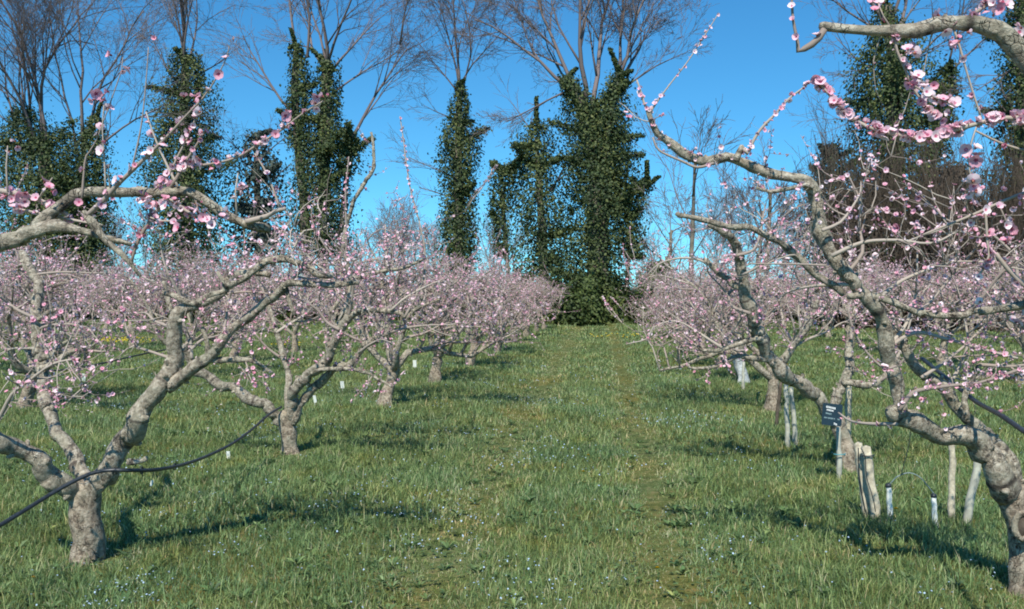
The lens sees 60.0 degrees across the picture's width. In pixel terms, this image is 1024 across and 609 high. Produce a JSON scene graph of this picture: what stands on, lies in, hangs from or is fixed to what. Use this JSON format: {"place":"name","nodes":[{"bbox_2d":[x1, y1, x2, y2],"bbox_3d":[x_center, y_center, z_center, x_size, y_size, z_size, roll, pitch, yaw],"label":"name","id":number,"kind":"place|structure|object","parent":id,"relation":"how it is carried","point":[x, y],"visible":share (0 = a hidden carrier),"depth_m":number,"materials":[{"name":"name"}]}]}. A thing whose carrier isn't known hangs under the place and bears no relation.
{"place":"outdoors","nodes":[
{"label":"outdoors","id":0,"kind":"place"},
{"bbox_2d":[13,349,165,373],"bbox_3d":[-6.729,0.931,14.617,0.266,0.144,5.327,0,1,3],"label":"irrigation hose","id":1,"kind":"object","parent":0,"point":[102,363],"visible":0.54,"depth_m":14.60,"materials":[{"name":"black rubber"}]},
{"bbox_2d":[0,0,1016,288],"label":"sky","id":2,"kind":"structure","parent":0,"point":[755,64],"materials":[{"name":"blue"}]},
{"bbox_2d":[0,289,1023,608],"bbox_3d":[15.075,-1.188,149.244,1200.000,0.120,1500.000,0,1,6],"label":"ground","id":3,"kind":"structure","parent":0,"point":[658,505],"depth_m":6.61,"materials":[{"name":"green plant"}]},
{"bbox_2d":[0,260,46,332],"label":"peach tree","id":4,"kind":"object","parent":3,"relation":"on","point":[10,294],"visible":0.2,"depth_m":17.22,"materials":[{"name":"pink plant"}]},
{"bbox_2d":[0,249,80,338],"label":"peach tree","id":5,"kind":"object","parent":3,"relation":"on","point":[49,294],"visible":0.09,"depth_m":27.91,"materials":[{"name":"pink plant"}]},
{"bbox_2d":[0,236,119,351],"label":"peach tree","id":6,"kind":"object","parent":3,"relation":"on","point":[63,296],"visible":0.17,"depth_m":20.34,"materials":[{"name":"pink plant"}]},
{"bbox_2d":[37,262,124,322],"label":"peach tree","id":7,"kind":"object","parent":3,"relation":"on","point":[67,314],"visible":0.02,"depth_m":37.17,"materials":[{"name":"pink plant"}]},
{"bbox_2d":[0,162,200,408],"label":"peach tree","id":8,"kind":"object","parent":3,"relation":"on","point":[22,331],"visible":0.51,"depth_m":11.76,"materials":[{"name":"pink plant"}]},
{"bbox_2d":[68,265,137,321],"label":"peach tree","id":9,"kind":"object","parent":3,"relation":"on","point":[109,293],"visible":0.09,"depth_m":40.86,"materials":[{"name":"pink plant"}]},
{"bbox_2d":[70,246,165,330],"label":"peach tree","id":10,"kind":"object","parent":3,"relation":"on","point":[109,313],"visible":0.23,"depth_m":31.49,"materials":[{"name":"pink plant"}]},
{"bbox_2d":[0,0,236,319],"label":"ivy tree","id":11,"kind":"object","parent":3,"relation":"on","point":[40,146],"visible":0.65,"depth_m":43.64,"materials":[{"name":"green plant"}]},
{"bbox_2d":[79,246,160,347],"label":"peach tree","id":12,"kind":"object","parent":3,"relation":"on","point":[116,304],"visible":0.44,"depth_m":23.58,"materials":[{"name":"pink plant"}]},
{"bbox_2d":[98,203,151,269],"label":"tree","id":13,"kind":"object","parent":3,"relation":"on","point":[111,218],"visible":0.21,"depth_m":80.40,"materials":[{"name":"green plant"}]},
{"bbox_2d":[99,212,152,278],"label":"tree","id":14,"kind":"object","parent":3,"relation":"on","point":[115,256],"visible":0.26,"depth_m":76.47,"materials":[{"name":"grey plant"}]},
{"bbox_2d":[129,251,172,326],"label":"peach tree","id":15,"kind":"object","parent":3,"relation":"on","point":[163,298],"visible":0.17,"depth_m":34.98,"materials":[{"name":"pink plant"}]},
{"bbox_2d":[125,197,199,289],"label":"tree","id":16,"kind":"object","parent":3,"relation":"on","point":[130,208],"visible":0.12,"depth_m":79.66,"materials":[{"name":"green plant"}]},
{"bbox_2d":[0,35,329,281],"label":"peach tree","id":17,"kind":"object","parent":3,"relation":"on","point":[44,222],"visible":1,"depth_m":2.39,"materials":[{"name":"pink plant"}]},
{"bbox_2d":[0,168,371,565],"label":"peach tree","id":18,"kind":"object","parent":3,"relation":"on","point":[83,497],"visible":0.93,"depth_m":5.05,"materials":[{"name":"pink plant"}]},
{"bbox_2d":[87,214,291,370],"bbox_3d":[-5.555,-0.123,15.881,3.758,3.128,2.778,-1,1,-38],"label":"peach tree","id":19,"kind":"object","parent":3,"relation":"on","point":[161,338],"visible":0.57,"depth_m":15.71,"materials":[{"name":"pink plant"}]},
{"bbox_2d":[109,0,270,319],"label":"ivy tree","id":20,"kind":"object","parent":3,"relation":"on","point":[191,178],"visible":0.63,"depth_m":44.10,"materials":[{"name":"green plant"}]},
{"bbox_2d":[162,235,233,334],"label":"peach tree","id":21,"kind":"object","parent":3,"relation":"on","point":[191,320],"visible":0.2,"depth_m":26.74,"materials":[{"name":"pink plant"}]},
{"bbox_2d":[165,253,282,320],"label":"peach tree","id":22,"kind":"object","parent":3,"relation":"on","point":[240,290],"visible":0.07,"depth_m":30.37,"materials":[{"name":"pink plant"}]},
{"bbox_2d":[21,281,445,320],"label":"hedge","id":23,"kind":"object","parent":3,"relation":"on","point":[281,317],"visible":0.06,"depth_m":43.54,"materials":[{"name":"green plant"}]},
{"bbox_2d":[174,94,309,282],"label":"evergreen tree","id":24,"kind":"object","parent":3,"relation":"on","point":[246,207],"visible":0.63,"depth_m":47.04,"materials":[{"name":"green plant"}]},
{"bbox_2d":[173,228,330,363],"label":"peach tree","id":25,"kind":"object","parent":3,"relation":"on","point":[235,345],"visible":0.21,"depth_m":18.91,"materials":[{"name":"pink plant"}]},
{"bbox_2d":[222,250,297,329],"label":"peach tree","id":26,"kind":"object","parent":3,"relation":"on","point":[270,326],"visible":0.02,"depth_m":33.81,"materials":[{"name":"pink plant"}]},
{"bbox_2d":[227,232,331,351],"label":"peach tree","id":27,"kind":"object","parent":3,"relation":"on","point":[293,333],"visible":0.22,"depth_m":22.38,"materials":[{"name":"pink plant"}]},
{"bbox_2d":[282,256,320,324],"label":"peach tree","id":28,"kind":"object","parent":3,"relation":"on","point":[303,295],"visible":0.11,"depth_m":37.56,"materials":[{"name":"pink plant"}]},
{"bbox_2d":[125,116,486,454],"bbox_3d":[-1.796,-0.113,8.314,3.258,3.346,1.698,0,1,6],"label":"peach tree","id":29,"kind":"object","parent":3,"relation":"on","point":[286,420],"visible":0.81,"depth_m":8.31,"materials":[{"name":"pink plant"}]},
{"bbox_2d":[0,406,282,526],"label":"irrigation hose","id":30,"kind":"object","parent":29,"relation":"attached to","point":[174,466],"visible":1,"depth_m":5.05,"materials":[{"name":"black rubber"}]},
{"bbox_2d":[298,248,373,343],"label":"peach tree","id":31,"kind":"object","parent":3,"relation":"on","point":[337,311],"visible":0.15,"depth_m":25.86,"materials":[{"name":"pink plant"}]},
{"bbox_2d":[179,0,499,321],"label":"ivy tree","id":32,"kind":"object","parent":3,"relation":"on","point":[326,148],"visible":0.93,"depth_m":41.76,"materials":[{"name":"green plant"}]},
{"bbox_2d":[315,203,384,279],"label":"tree","id":33,"kind":"object","parent":3,"relation":"on","point":[363,241],"visible":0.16,"depth_m":76.87,"materials":[{"name":"grey plant"}]},
{"bbox_2d":[310,239,390,333],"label":"peach tree","id":34,"kind":"object","parent":3,"relation":"on","point":[371,304],"visible":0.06,"depth_m":29.14,"materials":[{"name":"pink plant"}]},
{"bbox_2d":[353,198,420,291],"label":"tree","id":35,"kind":"object","parent":3,"relation":"on","point":[390,206],"visible":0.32,"depth_m":77.38,"materials":[{"name":"grey plant"}]},
{"bbox_2d":[358,190,436,305],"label":"tree","id":36,"kind":"object","parent":3,"relation":"on","point":[400,224],"visible":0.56,"depth_m":72.99,"materials":[{"name":"grey plant"}]},
{"bbox_2d":[374,271,438,312],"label":"peach tree","id":37,"kind":"object","parent":3,"relation":"on","point":[387,297],"visible":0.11,"depth_m":33.01,"materials":[{"name":"pink plant"}]},
{"bbox_2d":[374,212,452,276],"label":"tree","id":38,"kind":"object","parent":3,"relation":"on","point":[417,228],"visible":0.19,"depth_m":80.64,"materials":[{"name":"grey plant"}]},
{"bbox_2d":[285,164,563,406],"bbox_3d":[-1.254,-0.160,11.748,3.885,3.288,2.872,0,1,4],"label":"peach tree","id":39,"kind":"object","parent":3,"relation":"on","point":[392,367],"visible":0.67,"depth_m":11.92,"materials":[{"name":"pink plant"}]},
{"bbox_2d":[394,251,465,324],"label":"peach tree","id":40,"kind":"object","parent":3,"relation":"on","point":[427,287],"visible":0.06,"depth_m":36.29,"materials":[{"name":"pink plant"}]},
{"bbox_2d":[365,214,504,382],"bbox_3d":[-1.125,-0.013,14.634,2.098,2.922,2.968,1,1,25],"label":"peach tree","id":41,"kind":"object","parent":3,"relation":"on","point":[435,370],"visible":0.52,"depth_m":14.66,"materials":[{"name":"pink plant"}]},
{"bbox_2d":[416,205,483,268],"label":"tree","id":42,"kind":"object","parent":3,"relation":"on","point":[430,236],"visible":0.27,"depth_m":73.63,"materials":[{"name":"grey plant"}]},
{"bbox_2d":[398,233,529,365],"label":"peach tree","id":43,"kind":"object","parent":3,"relation":"on","point":[469,361],"visible":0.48,"depth_m":17.58,"materials":[{"name":"pink plant"}]},
{"bbox_2d":[380,0,551,319],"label":"ivy tree","id":44,"kind":"object","parent":3,"relation":"on","point":[458,191],"visible":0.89,"depth_m":43.01,"materials":[{"name":"green plant"}]},
{"bbox_2d":[445,280,558,320],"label":"hedge","id":45,"kind":"object","parent":3,"relation":"on","point":[480,315],"visible":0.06,"depth_m":43.27,"materials":[{"name":"green plant"}]},
{"bbox_2d":[457,251,550,342],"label":"peach tree","id":46,"kind":"object","parent":3,"relation":"on","point":[514,329],"visible":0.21,"depth_m":25.68,"materials":[{"name":"pink plant"}]},
{"bbox_2d":[465,192,557,276],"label":"tree","id":47,"kind":"object","parent":3,"relation":"on","point":[490,247],"visible":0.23,"depth_m":74.08,"materials":[{"name":"grey plant"}]},
{"bbox_2d":[458,229,579,351],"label":"peach tree","id":48,"kind":"object","parent":3,"relation":"on","point":[529,310],"visible":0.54,"depth_m":21.28,"materials":[{"name":"pink plant"}]},
{"bbox_2d":[20,358,1022,608],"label":"speedwell flowers","id":49,"kind":"object","parent":3,"relation":"on","point":[454,492],"visible":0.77,"depth_m":6.40,"materials":[{"name":"blue plant"}]},
{"bbox_2d":[478,264,564,336],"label":"peach tree","id":50,"kind":"object","parent":3,"relation":"on","point":[526,332],"visible":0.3,"depth_m":28.68,"materials":[{"name":"pink plant"}]},
{"bbox_2d":[502,262,572,331],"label":"peach tree","id":51,"kind":"object","parent":3,"relation":"on","point":[549,297],"visible":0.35,"depth_m":31.57,"materials":[{"name":"pink plant"}]},
{"bbox_2d":[524,272,556,329],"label":"peach tree","id":52,"kind":"object","parent":3,"relation":"on","point":[543,326],"visible":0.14,"depth_m":34.06,"materials":[{"name":"pink plant"}]},
{"bbox_2d":[384,0,715,322],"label":"ivy tree","id":53,"kind":"object","parent":3,"relation":"on","point":[607,192],"visible":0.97,"depth_m":40.32,"materials":[{"name":"green plant"}]},
{"bbox_2d":[483,65,621,319],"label":"ivy tree","id":54,"kind":"object","parent":3,"relation":"on","point":[537,163],"visible":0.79,"depth_m":41.61,"materials":[{"name":"green plant"}]},
{"bbox_2d":[530,254,677,326],"bbox_3d":[4.159,0.085,39.511,6.604,4.650,5.083,0,1,6],"label":"hedge","id":55,"kind":"object","parent":3,"relation":"on","point":[585,298],"visible":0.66,"depth_m":38.01,"materials":[{"name":"green plant"}]},
{"bbox_2d":[624,256,695,335],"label":"peach tree","id":56,"kind":"object","parent":3,"relation":"on","point":[657,302],"visible":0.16,"depth_m":29.29,"materials":[{"name":"pink plant"}]},
{"bbox_2d":[617,165,713,263],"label":"bare sapling","id":57,"kind":"object","parent":3,"relation":"on","point":[682,231],"visible":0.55,"depth_m":43.97,"materials":[{"name":"grey plant"}]},
{"bbox_2d":[616,246,714,337],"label":"peach tree","id":58,"kind":"object","parent":3,"relation":"on","point":[662,289],"visible":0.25,"depth_m":24.41,"materials":[{"name":"pink plant"}]},
{"bbox_2d":[626,202,704,265],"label":"tree","id":59,"kind":"object","parent":3,"relation":"on","point":[652,248],"visible":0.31,"depth_m":74.86,"materials":[{"name":"grey plant"}]},
{"bbox_2d":[621,260,720,340],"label":"peach tree","id":60,"kind":"object","parent":3,"relation":"on","point":[663,296],"visible":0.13,"depth_m":27.33,"materials":[{"name":"pink plant"}]},
{"bbox_2d":[612,239,754,354],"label":"peach tree","id":61,"kind":"object","parent":3,"relation":"on","point":[679,327],"visible":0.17,"depth_m":21.14,"materials":[{"name":"pink plant"}]},
{"bbox_2d":[630,94,754,282],"bbox_3d":[7.377,-3.965,36.995,4.109,10.040,7.526,0,1,-6],"label":"bare sapling","id":62,"kind":"object","parent":3,"relation":"on","point":[692,235],"visible":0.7,"depth_m":37.18,"materials":[{"name":"brown plant"}]},
{"bbox_2d":[681,180,752,282],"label":"tree","id":63,"kind":"object","parent":3,"relation":"on","point":[716,243],"visible":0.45,"depth_m":74.35,"materials":[{"name":"grey plant"}]},
{"bbox_2d":[618,207,819,382],"bbox_3d":[3.582,-0.082,15.144,3.389,3.043,2.425,1,1,31],"label":"peach tree","id":64,"kind":"object","parent":3,"relation":"on","point":[738,367],"visible":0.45,"depth_m":15.10,"materials":[{"name":"pink plant"}]},
{"bbox_2d":[635,277,826,320],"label":"hedge","id":65,"kind":"object","parent":3,"relation":"on","point":[793,316],"visible":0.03,"depth_m":43.51,"materials":[{"name":"brown plant"}]},
{"bbox_2d":[638,246,824,366],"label":"peach tree","id":66,"kind":"object","parent":3,"relation":"on","point":[700,324],"visible":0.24,"depth_m":18.09,"materials":[{"name":"pink plant"}]},
{"bbox_2d":[675,147,803,271],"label":"tree","id":67,"kind":"object","parent":3,"relation":"on","point":[703,208],"visible":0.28,"depth_m":77.79,"materials":[{"name":"grey plant"}]},
{"bbox_2d":[741,361,744,388],"bbox_3d":[3.658,1.140,14.027,0.055,0.482,0.053,0,1,-15],"label":"white cane","id":68,"kind":"object","parent":3,"relation":"on","point":[743,377],"visible":0.87,"depth_m":14.01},
{"bbox_2d":[602,182,894,410],"bbox_3d":[3.049,-0.023,12.126,3.793,3.131,2.383,0,1,14],"label":"peach tree","id":69,"kind":"object","parent":3,"relation":"on","point":[770,403],"visible":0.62,"depth_m":11.85,"materials":[{"name":"pink plant"}]},
{"bbox_2d":[702,168,809,273],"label":"bare sapling","id":70,"kind":"object","parent":3,"relation":"on","point":[743,208],"visible":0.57,"depth_m":38.95,"materials":[{"name":"grey plant"}]},
{"bbox_2d":[712,137,810,323],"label":"bare sapling","id":71,"kind":"object","parent":3,"relation":"on","point":[766,243],"visible":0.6,"depth_m":38.60,"materials":[{"name":"grey plant"}]},
{"bbox_2d":[751,262,796,322],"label":"peach tree","id":72,"kind":"object","parent":3,"relation":"on","point":[766,321],"visible":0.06,"depth_m":38.64,"materials":[{"name":"pink plant"}]},
{"bbox_2d":[739,184,809,279],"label":"tree","id":73,"kind":"object","parent":3,"relation":"on","point":[772,228],"visible":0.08,"depth_m":76.83,"materials":[{"name":"grey plant"}]},
{"bbox_2d":[732,252,822,327],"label":"peach tree","id":74,"kind":"object","parent":3,"relation":"on","point":[778,291],"visible":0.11,"depth_m":34.93,"materials":[{"name":"pink plant"}]},
{"bbox_2d":[774,382,781,425],"bbox_3d":[3.079,1.177,10.267,0.094,0.567,0.044,0,1,6],"label":"dark stake","id":75,"kind":"object","parent":3,"relation":"on","point":[778,403],"visible":0.8,"depth_m":10.25,"materials":[{"name":"wood"}]},
{"bbox_2d":[762,201,806,282],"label":"tree","id":76,"kind":"object","parent":3,"relation":"on","point":[783,230],"visible":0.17,"depth_m":72.18,"materials":[{"name":"grey plant"}]},
{"bbox_2d":[783,384,789,446],"bbox_3d":[2.785,1.141,8.988,0.071,0.685,0.056,0,1,6],"label":"white cane","id":77,"kind":"object","parent":3,"relation":"on","point":[786,419],"visible":0.8,"depth_m":8.97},
{"bbox_2d":[625,174,959,472],"bbox_3d":[2.738,0.277,7.841,3.179,2.673,1.804,-1,1,-32],"label":"peach tree","id":78,"kind":"object","parent":3,"relation":"on","point":[781,369],"visible":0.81,"depth_m":7.66,"materials":[{"name":"pink plant"}]},
{"bbox_2d":[821,391,842,425],"bbox_3d":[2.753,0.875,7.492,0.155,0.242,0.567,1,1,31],"label":"sign","id":79,"kind":"object","parent":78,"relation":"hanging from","point":[831,416],"visible":1,"depth_m":7.29,"materials":[{"name":"black paint"}]},
{"bbox_2d":[789,387,797,444],"bbox_3d":[2.884,1.157,9.079,0.100,0.633,0.054,0,1,6],"label":"white cane","id":80,"kind":"object","parent":3,"relation":"on","point":[794,420],"visible":0.87,"depth_m":9.06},
{"bbox_2d":[766,259,858,331],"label":"peach tree","id":81,"kind":"object","parent":3,"relation":"on","point":[796,297],"visible":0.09,"depth_m":31.86,"materials":[{"name":"pink plant"}]},
{"bbox_2d":[766,251,859,337],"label":"peach tree","id":82,"kind":"object","parent":3,"relation":"on","point":[824,323],"visible":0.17,"depth_m":28.46,"materials":[{"name":"pink plant"}]},
{"bbox_2d":[619,13,1023,597],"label":"peach tree","id":83,"kind":"object","parent":3,"relation":"on","point":[992,453],"visible":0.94,"depth_m":4.39,"materials":[{"name":"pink plant"}]},
{"bbox_2d":[920,357,1023,433],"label":"irrigation hose","id":84,"kind":"object","parent":83,"relation":"attached to","point":[1014,424],"visible":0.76,"depth_m":4.31,"materials":[{"name":"black rubber"}]},
{"bbox_2d":[776,95,867,308],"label":"evergreen tree","id":85,"kind":"object","parent":3,"relation":"on","point":[821,146],"visible":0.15,"depth_m":40.27,"materials":[{"name":"green plant"}]},
{"bbox_2d":[834,426,845,478],"bbox_3d":[2.764,1.272,7.485,0.100,0.491,0.101,0,1,6],"label":"white cane","id":86,"kind":"object","parent":3,"relation":"on","point":[838,453],"visible":0.92,"depth_m":7.47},
{"bbox_2d":[844,386,851,435],"bbox_3d":[3.197,1.161,8.444,0.055,0.804,0.057,-1,1,-40],"label":"wooden stake","id":87,"kind":"object","parent":3,"relation":"on","point":[847,406],"visible":0.4,"depth_m":8.43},
{"bbox_2d":[854,442,870,519],"bbox_3d":[2.420,1.231,6.111,0.126,0.575,0.069,0,1,6],"label":"wooden stake","id":88,"kind":"object","parent":3,"relation":"on","point":[857,445],"visible":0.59,"depth_m":6.09,"materials":[{"name":"beige wood"}]},
{"bbox_2d":[792,252,934,343],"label":"peach tree","id":89,"kind":"object","parent":3,"relation":"on","point":[846,318],"visible":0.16,"depth_m":25.19,"materials":[{"name":"pink plant"}]},
{"bbox_2d":[861,445,880,522],"bbox_3d":[2.438,1.235,6.010,0.146,0.566,0.086,0,1,6],"label":"wooden stake","id":90,"kind":"object","parent":3,"relation":"on","point":[866,449],"visible":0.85,"depth_m":5.98,"materials":[{"name":"beige wood"}]},
{"bbox_2d":[858,448,875,511],"bbox_3d":[2.387,1.182,5.965,0.117,0.456,0.111,0,1,6],"label":"rubber strap","id":91,"kind":"object","parent":90,"relation":"attached to","point":[860,481],"visible":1,"depth_m":6.00,"materials":[{"name":"black rubber"}]},
{"bbox_2d":[885,483,893,522],"bbox_3d":[2.558,1.363,6.000,0.065,0.317,0.044,0,1,6],"label":"white tube","id":92,"kind":"object","parent":3,"relation":"on","point":[888,486],"visible":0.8,"depth_m":5.99,"materials":[{"name":"plastic"}]},
{"bbox_2d":[784,62,1000,330],"bbox_3d":[14.570,-3.446,34.595,7.376,11.409,5.446,0,1,6],"label":"thicket","id":93,"kind":"object","parent":3,"relation":"on","point":[868,202],"visible":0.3,"depth_m":34.12,"materials":[{"name":"plant"}]},
{"bbox_2d":[842,232,959,351],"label":"peach tree","id":94,"kind":"object","parent":3,"relation":"on","point":[878,269],"visible":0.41,"depth_m":21.55,"materials":[{"name":"pink plant"}]},
{"bbox_2d":[789,0,1017,324],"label":"ivy tree","id":95,"kind":"object","parent":3,"relation":"on","point":[893,76],"visible":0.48,"depth_m":35.88,"materials":[{"name":"green plant"}]},
{"bbox_2d":[787,0,1023,326],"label":"peach tree","id":96,"kind":"object","parent":3,"relation":"on","point":[1007,38],"visible":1,"depth_m":2.00,"materials":[{"name":"grey plant"}]},
{"bbox_2d":[931,493,938,527],"bbox_3d":[2.849,1.406,5.971,0.058,0.276,0.040,0,1,6],"label":"white tube","id":97,"kind":"object","parent":3,"relation":"on","point":[934,504],"visible":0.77,"depth_m":5.96,"materials":[{"name":"plastic"}]},
{"bbox_2d":[900,270,978,331],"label":"peach tree","id":98,"kind":"object","parent":3,"relation":"on","point":[937,300],"visible":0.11,"depth_m":31.89,"materials":[{"name":"pink plant"}]},
{"bbox_2d":[876,88,1023,332],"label":"thicket","id":99,"kind":"object","parent":3,"relation":"on","point":[969,248],"visible":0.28,"depth_m":32.06,"materials":[{"name":"brown plant"}]},
{"bbox_2d":[947,445,956,521],"bbox_3d":[3.049,1.243,6.148,0.058,0.610,0.052,0,1,24],"label":"wooden stake","id":100,"kind":"object","parent":3,"relation":"on","point":[951,486],"visible":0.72,"depth_m":6.13,"materials":[{"name":"beige wood"}]},
{"bbox_2d":[888,248,1022,364],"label":"peach tree","id":101,"kind":"object","parent":3,"relation":"on","point":[944,343],"visible":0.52,"depth_m":18.19,"materials":[{"name":"pink plant"}]},
{"bbox_2d":[961,462,980,523],"bbox_3d":[3.156,1.271,6.088,0.152,0.558,0.065,0,1,6],"label":"pale cane","id":102,"kind":"object","parent":3,"relation":"on","point":[971,493],"visible":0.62,"depth_m":6.07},
{"bbox_2d":[927,241,1016,335],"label":"peach tree","id":103,"kind":"object","parent":3,"relation":"on","point":[969,329],"visible":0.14,"depth_m":28.74,"materials":[{"name":"pink plant"}]},
{"bbox_2d":[941,0,1023,193],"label":"ivy tree","id":104,"kind":"object","parent":3,"relation":"on","point":[1008,96],"visible":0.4,"depth_m":34.86,"materials":[{"name":"green plant"}]},
{"bbox_2d":[954,214,1023,383],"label":"peach tree","id":105,"kind":"object","parent":3,"relation":"on","point":[1019,340],"visible":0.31,"depth_m":15.03,"materials":[{"name":"pink plant"}]},
{"bbox_2d":[964,270,1022,326],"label":"peach tree","id":106,"kind":"object","parent":3,"relation":"on","point":[1002,321],"visible":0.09,"depth_m":24.70,"materials":[{"name":"pink plant"}]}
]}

